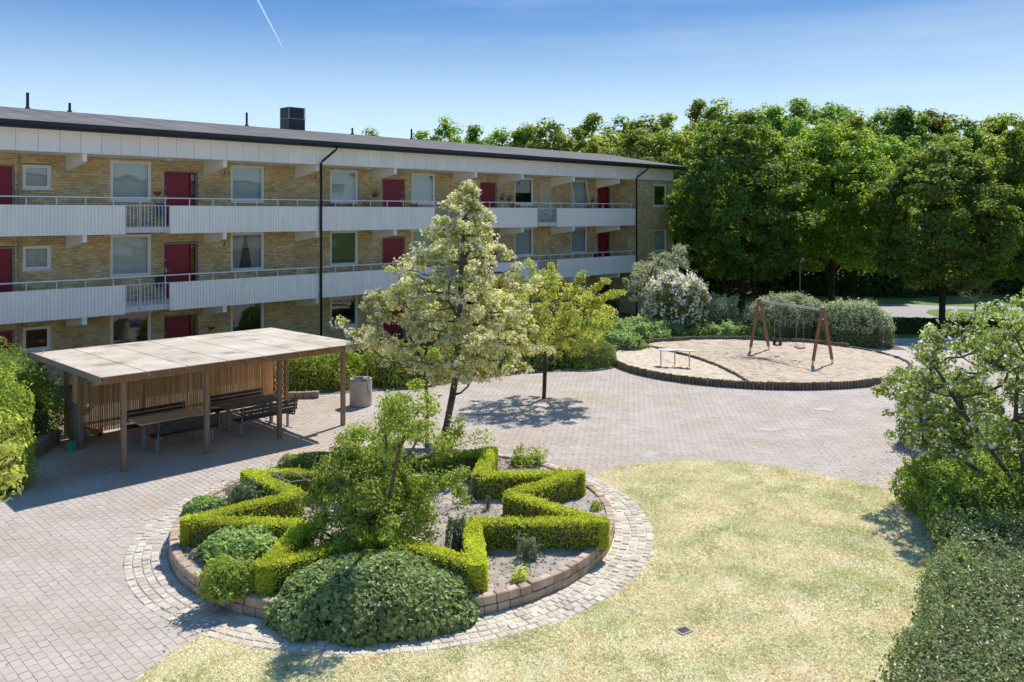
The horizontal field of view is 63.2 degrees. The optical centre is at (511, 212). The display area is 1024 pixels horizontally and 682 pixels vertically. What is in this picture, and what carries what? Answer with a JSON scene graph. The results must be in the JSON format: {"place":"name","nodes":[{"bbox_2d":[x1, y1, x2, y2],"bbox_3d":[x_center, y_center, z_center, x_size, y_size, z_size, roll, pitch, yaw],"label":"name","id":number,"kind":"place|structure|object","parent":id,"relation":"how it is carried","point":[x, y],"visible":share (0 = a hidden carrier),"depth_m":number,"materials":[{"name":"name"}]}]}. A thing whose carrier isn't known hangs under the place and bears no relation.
{"place":"outdoors","nodes":[
{"label":"outdoors","id":0,"kind":"place"},
{"bbox_2d":[48,398,196,432],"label":"planting soil","id":1,"kind":"structure","parent":0,"point":[60,427],"depth_m":25.41,"materials":[{"name":"brown soil"}]},
{"bbox_2d":[0,336,49,410],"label":"dark shrub","id":2,"kind":"object","parent":1,"relation":"on","point":[18,356],"visible":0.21,"depth_m":23.42,"materials":[{"name":"green plant"}]},
{"bbox_2d":[0,342,69,441],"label":"dark shrub","id":3,"kind":"object","parent":1,"relation":"on","point":[41,418],"visible":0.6,"depth_m":21.78,"materials":[{"name":"green plant"}]},
{"bbox_2d":[120,462,652,654],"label":"cobble path","id":4,"kind":"structure","parent":0,"point":[166,595],"depth_m":13.16,"materials":[{"name":"grey stone"}]},
{"bbox_2d":[110,314,905,398],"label":"planting soil","id":5,"kind":"structure","parent":0,"point":[377,387],"depth_m":30.10,"materials":[{"name":"brown soil"}]},
{"bbox_2d":[264,351,366,391],"bbox_3d":[-7.059,5.345,29.628,3.907,1.625,2.954,0,0,0],"label":"border bush","id":6,"kind":"object","parent":5,"relation":"on","point":[319,373],"visible":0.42,"depth_m":28.67,"materials":[{"name":"green plant"}]},
{"bbox_2d":[351,340,447,387],"bbox_3d":[-3.967,5.392,30.232,3.486,1.508,2.659,0,0,22],"label":"border bush","id":7,"kind":"object","parent":5,"relation":"on","point":[396,375],"visible":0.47,"depth_m":29.39,"materials":[{"name":"green plant"}]},
{"bbox_2d":[508,338,569,370],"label":"border bush","id":8,"kind":"object","parent":5,"relation":"on","point":[535,362],"visible":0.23,"depth_m":32.38,"materials":[{"name":"green plant"}]},
{"bbox_2d":[559,338,616,369],"bbox_3d":[2.973,5.544,33.332,2.528,1.181,2.270,0,0,0],"label":"clipped yew","id":9,"kind":"object","parent":5,"relation":"on","point":[600,358],"visible":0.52,"depth_m":32.64,"materials":[{"name":"green plant"}]},
{"bbox_2d":[602,327,651,355],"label":"leafy border plants","id":10,"kind":"object","parent":5,"relation":"on","point":[621,340],"visible":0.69,"depth_m":35.91,"materials":[{"name":"green plant"}]},
{"bbox_2d":[598,315,671,339],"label":"leafy border plants","id":11,"kind":"object","parent":5,"relation":"on","point":[646,328],"visible":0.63,"depth_m":38.80,"materials":[{"name":"green plant"}]},
{"bbox_2d":[622,243,698,301],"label":"silver shrub","id":12,"kind":"object","parent":5,"relation":"on","point":[647,267],"visible":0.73,"depth_m":43.35,"materials":[{"name":"green plant"}]},
{"bbox_2d":[638,265,712,328],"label":"white lilac","id":13,"kind":"object","parent":5,"relation":"on","point":[675,303],"visible":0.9,"depth_m":40.58,"materials":[{"name":"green plant"}]},
{"bbox_2d":[665,320,707,339],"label":"leafy border plants","id":14,"kind":"object","parent":5,"relation":"on","point":[683,330],"visible":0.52,"depth_m":39.41,"materials":[{"name":"green plant"}]},
{"bbox_2d":[698,290,741,324],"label":"silver shrub","id":15,"kind":"object","parent":5,"relation":"on","point":[720,309],"visible":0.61,"depth_m":41.30,"materials":[{"name":"green plant"}]},
{"bbox_2d":[700,319,748,338],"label":"leafy border plants","id":16,"kind":"object","parent":5,"relation":"on","point":[730,328],"visible":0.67,"depth_m":39.64,"materials":[{"name":"green plant"}]},
{"bbox_2d":[739,290,831,340],"bbox_3d":[13.185,4.923,40.151,4.844,2.452,3.386,0,0,0],"label":"spirea bush","id":17,"kind":"object","parent":5,"relation":"on","point":[785,320],"visible":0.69,"depth_m":39.23,"materials":[{"name":"green plant"}]},
{"bbox_2d":[812,296,898,348],"bbox_3d":[15.908,5.018,38.624,3.858,2.322,3.260,0,0,0],"label":"spirea bush","id":18,"kind":"object","parent":5,"relation":"on","point":[865,323],"visible":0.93,"depth_m":37.86,"materials":[{"name":"green plant"}]},
{"bbox_2d":[0,338,1023,681],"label":"paving","id":19,"kind":"structure","parent":0,"point":[538,424],"depth_m":21.19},
{"bbox_2d":[0,410,27,502],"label":"shrub","id":20,"kind":"object","parent":19,"relation":"on","point":[6,475],"visible":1,"depth_m":10.94,"materials":[{"name":"green plant"}]},
{"bbox_2d":[0,361,40,495],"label":"bright shrub","id":21,"kind":"object","parent":19,"relation":"on","point":[6,394],"visible":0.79,"depth_m":18.37,"materials":[{"name":"green plant"}]},
{"bbox_2d":[127,401,191,444],"bbox_3d":[-9.615,5.684,22.555,1.740,0.832,0.575,0,0,-45],"label":"bench","id":22,"kind":"object","parent":19,"relation":"on","point":[130,427],"visible":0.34,"depth_m":22.61,"materials":[{"name":"brown wood"}]},
{"bbox_2d":[128,408,203,450],"bbox_3d":[-9.065,5.732,22.005,1.800,0.735,0.800,0,0,-45],"label":"picnic table","id":23,"kind":"object","parent":19,"relation":"on","point":[144,421],"visible":0.81,"depth_m":21.83,"materials":[{"name":"brown wood"}]},
{"bbox_2d":[149,412,221,454],"bbox_3d":[-8.487,5.684,21.639,0.575,0.832,1.740,0,0,45],"label":"bench","id":24,"kind":"object","parent":19,"relation":"on","point":[160,433],"visible":0.99,"depth_m":21.38,"materials":[{"name":"brown wood"}]},
{"bbox_2d":[31,328,357,471],"bbox_3d":[-8.406,4.875,22.947,7.335,2.430,5.142,0,0,-45],"label":"shelter","id":25,"kind":"object","parent":19,"relation":"on","point":[164,369],"visible":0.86,"depth_m":22.78,"materials":[{"name":"brown wood"}]},
{"bbox_2d":[210,387,267,427],"bbox_3d":[-7.974,5.684,24.379,1.740,0.832,0.575,0,0,-45],"label":"bench","id":26,"kind":"object","parent":19,"relation":"on","point":[218,410],"visible":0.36,"depth_m":24.44,"materials":[{"name":"brown wood"}]},
{"bbox_2d":[213,394,285,432],"bbox_3d":[-7.474,5.732,23.738,1.800,0.735,0.800,0,0,-45],"label":"picnic table","id":27,"kind":"object","parent":19,"relation":"on","point":[251,401],"visible":0.84,"depth_m":23.55,"materials":[{"name":"brown wood"}]},
{"bbox_2d":[232,399,297,437],"bbox_3d":[-6.896,5.684,23.230,0.575,0.832,1.740,0,0,45],"label":"bench","id":28,"kind":"object","parent":19,"relation":"on","point":[241,419],"visible":1,"depth_m":22.97,"materials":[{"name":"brown wood"}]},
{"bbox_2d":[349,376,371,407],"bbox_3d":[-4.790,5.615,26.360,0.724,0.950,0.724,0,0,0],"label":"litter bin","id":29,"kind":"object","parent":19,"relation":"on","point":[360,391],"visible":1,"depth_m":26.07,"materials":[{"name":"concrete"}]},
{"bbox_2d":[6,375,915,672],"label":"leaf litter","id":30,"kind":"object","parent":19,"relation":"on","point":[286,451],"visible":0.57,"depth_m":20.78,"materials":[{"name":"brown plant"}]},
{"bbox_2d":[526,392,572,401],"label":"tree pit soil","id":31,"kind":"object","parent":19,"relation":"on","point":[554,396],"visible":0.96,"depth_m":27.49,"materials":[{"name":"brown soil"}]},
{"bbox_2d":[494,258,627,398],"bbox_3d":[1.570,3.808,27.279,4.422,4.616,4.277,0,0,0],"label":"cherry tree","id":32,"kind":"object","parent":31,"relation":"on","point":[593,304],"visible":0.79,"depth_m":26.98,"materials":[{"name":"green plant"}]},
{"bbox_2d":[611,335,911,389],"bbox_3d":[9.900,5.913,33.800,11.723,0.374,10.323,0,0,0],"label":"sandbox","id":33,"kind":"object","parent":19,"relation":"on","point":[733,362],"visible":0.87,"depth_m":32.70,"materials":[{"name":"beige sand"}]},
{"bbox_2d":[749,298,833,364],"bbox_3d":[11.420,4.807,34.225,1.097,2.236,3.720,0,0,-25],"label":"swing set","id":34,"kind":"object","parent":33,"relation":"on","point":[821,309],"visible":1,"depth_m":33.20,"materials":[{"name":"brown wood"}]},
{"bbox_2d":[869,498,1023,681],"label":"cotoneaster hedge","id":35,"kind":"object","parent":19,"relation":"on","point":[980,632],"visible":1,"depth_m":11.55,"materials":[{"name":"green plant"}]},
{"bbox_2d":[0,0,1023,151],"label":"sky","id":36,"kind":"structure","parent":0,"point":[390,67],"materials":[{"name":"blue"}]},
{"bbox_2d":[28,269,1023,461],"bbox_3d":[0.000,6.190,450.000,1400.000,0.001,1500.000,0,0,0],"label":"ground","id":37,"kind":"structure","parent":0,"point":[952,300],"depth_m":58.86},
{"bbox_2d":[23,430,59,458],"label":"block wall","id":38,"kind":"structure","parent":37,"relation":"on","point":[47,442],"depth_m":21.29,"materials":[{"name":"grey concrete"}]},
{"bbox_2d":[0,92,687,388],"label":"apartment building","id":39,"kind":"structure","parent":37,"relation":"on","point":[246,230],"depth_m":33.92,"materials":[{"name":"brick"}]},
{"bbox_2d":[0,247,13,291],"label":"door","id":40,"kind":"structure","parent":39,"relation":"in","point":[6,253],"depth_m":28.24,"materials":[{"name":"wood"}]},
{"bbox_2d":[0,164,13,204],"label":"door","id":41,"kind":"structure","parent":39,"relation":"in","point":[6,171],"depth_m":28.25,"materials":[{"name":"wood"}]},
{"bbox_2d":[21,245,52,271],"bbox_3d":[-16.497,1.567,28.871,0.980,0.875,0.260,0,0,-45],"label":"window","id":42,"kind":"structure","parent":39,"relation":"in","point":[35,258],"depth_m":28.94,"materials":[{"name":"white glass"}]},
{"bbox_2d":[21,164,52,189],"bbox_3d":[-16.497,-1.232,28.871,0.980,0.875,0.260,0,0,-45],"label":"window","id":43,"kind":"structure","parent":39,"relation":"in","point":[35,177],"depth_m":28.95,"materials":[{"name":"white glass"}]},
{"bbox_2d":[110,234,150,277],"bbox_3d":[-14.291,1.585,31.134,1.500,1.570,0.180,0,0,-45],"label":"window","id":44,"kind":"structure","parent":39,"relation":"in","point":[130,254],"depth_m":31.20,"materials":[{"name":"white glass"}]},
{"bbox_2d":[109,160,152,202],"bbox_3d":[-14.262,-1.173,31.106,1.580,1.555,0.260,0,0,-45],"label":"window","id":45,"kind":"structure","parent":39,"relation":"in","point":[127,178],"depth_m":31.20,"materials":[{"name":"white glass"}]},
{"bbox_2d":[164,313,196,338],"bbox_3d":[-12.940,5.030,32.442,1.340,2.140,0.140,0,0,-45],"label":"door","id":46,"kind":"structure","parent":39,"relation":"in","point":[175,326],"depth_m":32.41,"materials":[{"name":"wood"}]},
{"bbox_2d":[164,242,196,298],"bbox_3d":[-12.940,2.230,32.442,1.340,2.140,0.140,0,0,-45],"label":"door","id":47,"kind":"structure","parent":39,"relation":"in","point":[176,255],"depth_m":32.38,"materials":[{"name":"wood"}]},
{"bbox_2d":[164,170,196,225],"bbox_3d":[-12.940,-0.570,32.442,1.340,2.140,0.140,0,0,-45],"label":"door","id":48,"kind":"structure","parent":39,"relation":"in","point":[176,183],"depth_m":32.38,"materials":[{"name":"wood"}]},
{"bbox_2d":[231,232,263,270],"bbox_3d":[-10.992,1.585,34.440,1.500,1.570,0.190,0,0,-45],"label":"window","id":49,"kind":"structure","parent":39,"relation":"in","point":[255,240],"depth_m":34.61,"materials":[{"name":"clear glass"}]},
{"bbox_2d":[230,165,265,203],"bbox_3d":[-10.960,-1.173,34.408,1.580,1.555,0.260,0,0,-45],"label":"window","id":50,"kind":"structure","parent":39,"relation":"in","point":[247,182],"depth_m":34.52,"materials":[{"name":"white glass"}]},
{"bbox_2d":[330,169,357,203],"bbox_3d":[-7.644,-1.173,37.724,1.580,1.555,0.260,0,0,-45],"label":"window","id":51,"kind":"structure","parent":39,"relation":"in","point":[343,183],"depth_m":37.87,"materials":[{"name":"clear glass"}]},
{"bbox_2d":[382,237,403,269],"bbox_3d":[-5.699,2.230,39.683,0.140,2.140,1.340,0,0,45],"label":"door","id":52,"kind":"structure","parent":39,"relation":"in","point":[392,247],"depth_m":39.69,"materials":[{"name":"wood"}]},
{"bbox_2d":[382,178,403,206],"bbox_3d":[-5.699,-0.570,39.683,0.140,2.140,1.340,0,0,45],"label":"door","id":53,"kind":"structure","parent":39,"relation":"in","point":[392,189],"depth_m":39.69,"materials":[{"name":"wood"}]},
{"bbox_2d":[411,173,436,204],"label":"window","id":54,"kind":"structure","parent":39,"relation":"in","point":[423,185],"depth_m":41.11,"materials":[{"name":"clear glass"}]},
{"bbox_2d":[514,227,532,255],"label":"window","id":55,"kind":"structure","parent":39,"relation":"in","point":[523,244],"depth_m":46.23,"materials":[{"name":"clear glass"}]},
{"bbox_2d":[571,226,586,252],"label":"window","id":56,"kind":"structure","parent":39,"relation":"in","point":[579,236],"depth_m":49.49,"materials":[{"name":"clear glass"}]},
{"bbox_2d":[571,180,589,205],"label":"window","id":57,"kind":"structure","parent":39,"relation":"in","point":[579,191],"depth_m":49.54,"materials":[{"name":"clear glass"}]},
{"bbox_2d":[429,115,474,143],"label":"tree","id":58,"kind":"object","parent":37,"relation":"on","point":[447,133],"visible":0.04,"depth_m":87.89,"materials":[{"name":"green plant"}]},
{"bbox_2d":[506,122,542,148],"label":"tree","id":59,"kind":"object","parent":37,"relation":"on","point":[519,135],"visible":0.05,"depth_m":82.98,"materials":[{"name":"green plant"}]},
{"bbox_2d":[525,117,580,151],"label":"tree","id":60,"kind":"object","parent":37,"relation":"on","point":[558,138],"visible":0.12,"depth_m":79.22,"materials":[{"name":"green plant"}]},
{"bbox_2d":[573,112,618,153],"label":"tree","id":61,"kind":"object","parent":37,"relation":"on","point":[589,122],"visible":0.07,"depth_m":78.03,"materials":[{"name":"green plant"}]},
{"bbox_2d":[598,127,677,253],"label":"tree","id":62,"kind":"object","parent":37,"relation":"on","point":[629,143],"visible":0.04,"depth_m":63.09,"materials":[{"name":"green plant"}]},
{"bbox_2d":[612,113,680,248],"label":"tree","id":63,"kind":"object","parent":37,"relation":"on","point":[634,123],"visible":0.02,"depth_m":75.52,"materials":[{"name":"green plant"}]},
{"bbox_2d":[635,128,714,274],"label":"tree","id":64,"kind":"object","parent":37,"relation":"on","point":[682,143],"visible":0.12,"depth_m":62.84,"materials":[{"name":"green plant"}]},
{"bbox_2d":[677,97,759,241],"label":"tree","id":65,"kind":"object","parent":37,"relation":"on","point":[711,113],"visible":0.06,"depth_m":75.46,"materials":[{"name":"green plant"}]},
{"bbox_2d":[662,107,825,306],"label":"maple tree","id":66,"kind":"object","parent":37,"relation":"on","point":[725,233],"visible":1,"depth_m":47.44,"materials":[{"name":"green plant"}]},
{"bbox_2d":[708,130,819,295],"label":"tree","id":67,"kind":"object","parent":37,"relation":"on","point":[754,283],"visible":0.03,"depth_m":60.74,"materials":[{"name":"green plant"}]},
{"bbox_2d":[756,102,791,136],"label":"tree","id":68,"kind":"object","parent":37,"relation":"on","point":[774,111],"visible":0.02,"depth_m":77.14,"materials":[{"name":"green plant"}]},
{"bbox_2d":[777,97,816,276],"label":"tree","id":69,"kind":"object","parent":37,"relation":"on","point":[797,106],"visible":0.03,"depth_m":75.44,"materials":[{"name":"green plant"}]},
{"bbox_2d":[746,116,853,293],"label":"tree","id":70,"kind":"object","parent":37,"relation":"on","point":[793,126],"visible":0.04,"depth_m":62.50,"materials":[{"name":"green plant"}]},
{"bbox_2d":[800,101,864,152],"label":"tree","id":71,"kind":"object","parent":37,"relation":"on","point":[813,115],"visible":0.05,"depth_m":80.09,"materials":[{"name":"green plant"}]},
{"bbox_2d":[758,118,919,304],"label":"maple tree","id":72,"kind":"object","parent":37,"relation":"on","point":[839,250],"visible":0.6,"depth_m":50.16,"materials":[{"name":"green plant"}]},
{"bbox_2d":[674,252,1023,298],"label":"undergrowth","id":73,"kind":"object","parent":37,"relation":"on","point":[845,284],"visible":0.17,"depth_m":62.08,"materials":[{"name":"green plant"}]},
{"bbox_2d":[838,108,896,276],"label":"tree","id":74,"kind":"object","parent":37,"relation":"on","point":[856,122],"visible":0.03,"depth_m":75.14,"materials":[{"name":"green plant"}]},
{"bbox_2d":[729,305,1018,335],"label":"hedge","id":75,"kind":"object","parent":37,"relation":"on","point":[908,325],"visible":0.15,"depth_m":42.40,"materials":[{"name":"green plant"}]},
{"bbox_2d":[863,106,894,276],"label":"tree","id":76,"kind":"object","parent":37,"relation":"on","point":[880,116],"visible":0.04,"depth_m":79.69,"materials":[{"name":"green plant"}]},
{"bbox_2d":[838,133,928,288],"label":"tree","id":77,"kind":"object","parent":37,"relation":"on","point":[898,149],"visible":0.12,"depth_m":62.71,"materials":[{"name":"green plant"}]},
{"bbox_2d":[874,105,956,203],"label":"tree","id":78,"kind":"object","parent":37,"relation":"on","point":[901,126],"visible":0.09,"depth_m":75.29,"materials":[{"name":"green plant"}]},
{"bbox_2d":[914,108,959,148],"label":"tree","id":79,"kind":"object","parent":37,"relation":"on","point":[937,124],"visible":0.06,"depth_m":81.41,"materials":[{"name":"green plant"}]},
{"bbox_2d":[857,141,1023,317],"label":"maple tree","id":80,"kind":"object","parent":37,"relation":"on","point":[944,230],"visible":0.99,"depth_m":43.14,"materials":[{"name":"green plant"}]},
{"bbox_2d":[917,132,984,273],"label":"tree","id":81,"kind":"object","parent":37,"relation":"on","point":[949,139],"visible":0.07,"depth_m":64.54,"materials":[{"name":"green plant"}]},
{"bbox_2d":[940,114,1006,180],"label":"tree","id":82,"kind":"object","parent":37,"relation":"on","point":[976,135],"visible":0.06,"depth_m":75.04,"materials":[{"name":"green plant"}]},
{"bbox_2d":[965,134,1023,287],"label":"tree","id":83,"kind":"object","parent":37,"relation":"on","point":[988,150],"visible":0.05,"depth_m":66.19,"materials":[{"name":"green plant"}]},
{"bbox_2d":[968,326,1023,371],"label":"dark shrub","id":84,"kind":"object","parent":37,"relation":"on","point":[998,364],"visible":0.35,"depth_m":33.00,"materials":[{"name":"green plant"}]},
{"bbox_2d":[971,110,1023,160],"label":"tree","id":85,"kind":"object","parent":37,"relation":"on","point":[1005,121],"visible":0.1,"depth_m":75.65,"materials":[{"name":"green plant"}]},
{"bbox_2d":[132,460,957,681],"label":"lawn","id":86,"kind":"structure","parent":0,"point":[619,631],"depth_m":12.52,"materials":[{"name":"green plant"}]},
{"bbox_2d":[168,448,614,618],"bbox_3d":[-2.215,5.949,16.418,8.432,0.295,8.440,0,0,0],"label":"flower bed","id":87,"kind":"object","parent":86,"relation":"on","point":[553,570],"visible":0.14,"depth_m":14.07,"materials":[{"name":"soil"}]},
{"bbox_2d":[179,495,226,515],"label":"leafy perennial","id":88,"kind":"object","parent":87,"relation":"on","point":[199,503],"visible":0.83,"depth_m":16.03,"materials":[{"name":"green plant"}]},
{"bbox_2d":[194,544,256,603],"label":"leafy perennial","id":89,"kind":"object","parent":87,"relation":"on","point":[224,580],"visible":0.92,"depth_m":12.66,"materials":[{"name":"green plant"}]},
{"bbox_2d":[196,524,278,565],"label":"leafy perennial","id":90,"kind":"object","parent":87,"relation":"on","point":[232,541],"visible":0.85,"depth_m":13.99,"materials":[{"name":"green plant"}]},
{"bbox_2d":[221,474,266,504],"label":"poppy plant","id":91,"kind":"object","parent":87,"relation":"on","point":[242,491],"visible":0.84,"depth_m":16.57,"materials":[{"name":"green plant"}]},
{"bbox_2d":[276,451,339,469],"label":"leafy perennial","id":92,"kind":"object","parent":87,"relation":"on","point":[303,460],"visible":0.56,"depth_m":18.80,"materials":[{"name":"green plant"}]},
{"bbox_2d":[263,548,480,648],"bbox_3d":[-2.086,5.714,12.780,3.345,0.859,2.370,0,0,0],"label":"ground cover","id":93,"kind":"object","parent":87,"relation":"on","point":[354,598],"visible":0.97,"depth_m":12.14,"materials":[{"name":"green plant"}]},
{"bbox_2d":[254,378,494,556],"bbox_3d":[-2.423,4.288,14.532,3.588,3.309,3.136,0,0,20],"label":"garden shrub","id":94,"kind":"object","parent":87,"relation":"on","point":[382,517],"visible":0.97,"depth_m":14.09,"materials":[{"name":"green plant"}]},
{"bbox_2d":[179,446,610,595],"bbox_3d":[-2.075,5.583,16.000,7.630,0.654,6.690,0,0,0],"label":"box hedge","id":95,"kind":"object","parent":87,"relation":"on","point":[551,522],"visible":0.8,"depth_m":14.60,"materials":[{"name":"green plant"}]},
{"bbox_2d":[330,179,555,447],"bbox_3d":[-1.723,2.642,21.031,5.060,7.003,5.030,0,0,-41],"label":"flowering whitebeam","id":96,"kind":"object","parent":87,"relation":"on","point":[462,357],"visible":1,"depth_m":20.56,"materials":[{"name":"green plant"}]},
{"bbox_2d":[439,509,472,552],"bbox_3d":[-0.950,5.514,14.400,0.684,0.747,0.618,0,0,37],"label":"grey shrublet","id":97,"kind":"object","parent":87,"relation":"on","point":[455,540],"visible":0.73,"depth_m":14.31,"materials":[{"name":"green plant"}]},
{"bbox_2d":[507,442,548,468],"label":"iris clump","id":98,"kind":"object","parent":87,"relation":"on","point":[519,460],"visible":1,"depth_m":19.26,"materials":[{"name":"green plant"}]},
{"bbox_2d":[512,530,546,561],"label":"lavender","id":99,"kind":"object","parent":87,"relation":"on","point":[528,553],"visible":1,"depth_m":14.04,"materials":[{"name":"green plant"}]},
{"bbox_2d":[699,301,1022,318],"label":"road","id":100,"kind":"structure","parent":0,"point":[905,310],"depth_m":53.75,"materials":[{"name":"grey asphalt"}]},
{"bbox_2d":[887,434,1023,490],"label":"planting soil","id":101,"kind":"structure","parent":0,"point":[900,452],"depth_m":21.35,"materials":[{"name":"brown soil"}]},
{"bbox_2d":[885,360,1008,453],"bbox_3d":[11.518,5.041,21.925,3.117,2.230,2.627,0,0,20],"label":"evergreen bush","id":102,"kind":"object","parent":101,"relation":"on","point":[958,417],"visible":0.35,"depth_m":21.42,"materials":[{"name":"green plant"}]},
{"bbox_2d":[871,298,1023,489],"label":"lilac tree","id":103,"kind":"object","parent":101,"relation":"on","point":[920,377],"visible":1,"depth_m":16.59,"materials":[{"name":"green plant"}]},
{"bbox_2d":[888,444,1023,542],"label":"privet hedge","id":104,"kind":"object","parent":101,"relation":"on","point":[939,481],"visible":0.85,"depth_m":16.14,"materials":[{"name":"green plant"}]},
{"bbox_2d":[969,406,1023,468],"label":"evergreen bush","id":105,"kind":"object","parent":101,"relation":"on","point":[1005,435],"visible":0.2,"depth_m":18.72,"materials":[{"name":"green plant"}]},
{"bbox_2d":[982,286,1023,406],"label":"lilac tree","id":106,"kind":"object","parent":101,"relation":"on","point":[1012,340],"visible":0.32,"depth_m":19.52,"materials":[{"name":"green plant"}]},
{"bbox_2d":[927,310,1023,318],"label":"grass island","id":107,"kind":"structure","parent":0,"point":[934,312],"depth_m":51.56,"materials":[{"name":"green plant"}]},
{"bbox_2d":[968,121,1023,281],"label":"maple tree","id":108,"kind":"object","parent":107,"relation":"on","point":[1009,173],"visible":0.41,"depth_m":46.27,"materials":[{"name":"green plant"}]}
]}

